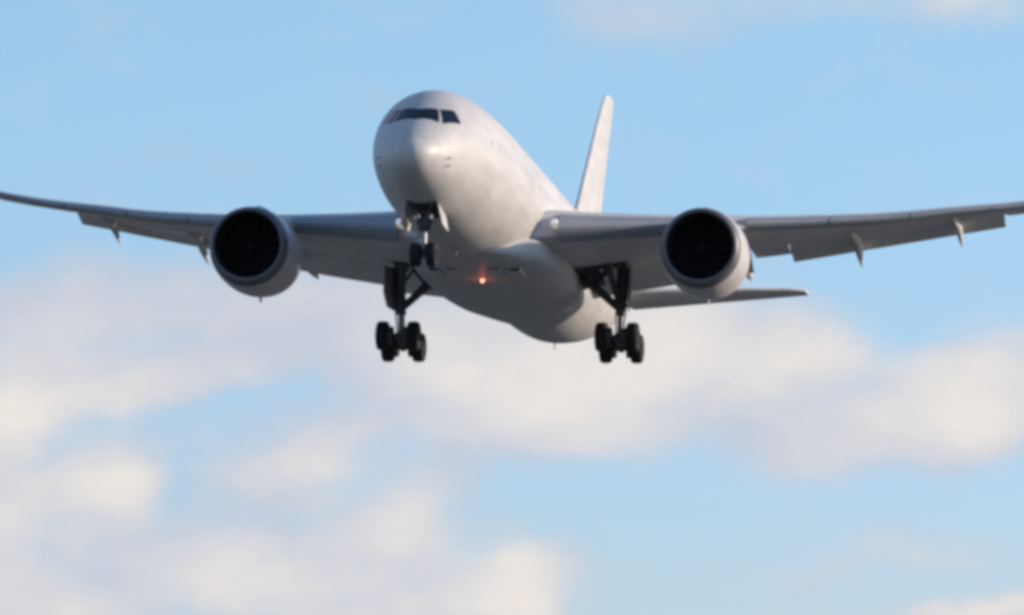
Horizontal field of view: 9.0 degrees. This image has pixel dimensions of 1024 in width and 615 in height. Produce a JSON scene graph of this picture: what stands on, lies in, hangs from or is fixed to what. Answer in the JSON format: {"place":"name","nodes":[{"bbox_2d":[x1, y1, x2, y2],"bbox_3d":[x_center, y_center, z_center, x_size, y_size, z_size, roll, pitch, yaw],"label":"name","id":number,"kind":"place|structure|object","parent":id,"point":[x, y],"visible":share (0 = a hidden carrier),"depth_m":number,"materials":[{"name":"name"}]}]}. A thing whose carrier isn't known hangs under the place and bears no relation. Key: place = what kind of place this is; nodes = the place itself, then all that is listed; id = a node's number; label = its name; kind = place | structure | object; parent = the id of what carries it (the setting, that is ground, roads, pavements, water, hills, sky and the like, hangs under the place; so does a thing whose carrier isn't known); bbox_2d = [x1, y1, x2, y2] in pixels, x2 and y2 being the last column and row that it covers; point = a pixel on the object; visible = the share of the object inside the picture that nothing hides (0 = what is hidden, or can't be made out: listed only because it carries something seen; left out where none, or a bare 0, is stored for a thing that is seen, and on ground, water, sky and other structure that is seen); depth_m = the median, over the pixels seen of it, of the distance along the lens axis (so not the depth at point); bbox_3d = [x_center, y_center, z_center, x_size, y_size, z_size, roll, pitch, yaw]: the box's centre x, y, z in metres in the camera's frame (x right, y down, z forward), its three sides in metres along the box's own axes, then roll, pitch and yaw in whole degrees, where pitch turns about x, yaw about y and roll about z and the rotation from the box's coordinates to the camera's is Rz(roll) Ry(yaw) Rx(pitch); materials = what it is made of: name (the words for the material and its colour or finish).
{"place":"outdoors","nodes":[
{"label":"outdoors","id":0,"kind":"place"},
{"bbox_2d":[0,90,1023,363],"bbox_3d":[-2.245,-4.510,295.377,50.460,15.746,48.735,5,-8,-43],"label":"airliner","id":1,"kind":"object","parent":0,"point":[486,218],"visible":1,"depth_m":279.79,"materials":[{"name":"white paint"}]},
{"bbox_2d":[0,0,1023,614],"label":"sky","id":2,"kind":"structure","parent":0,"point":[175,440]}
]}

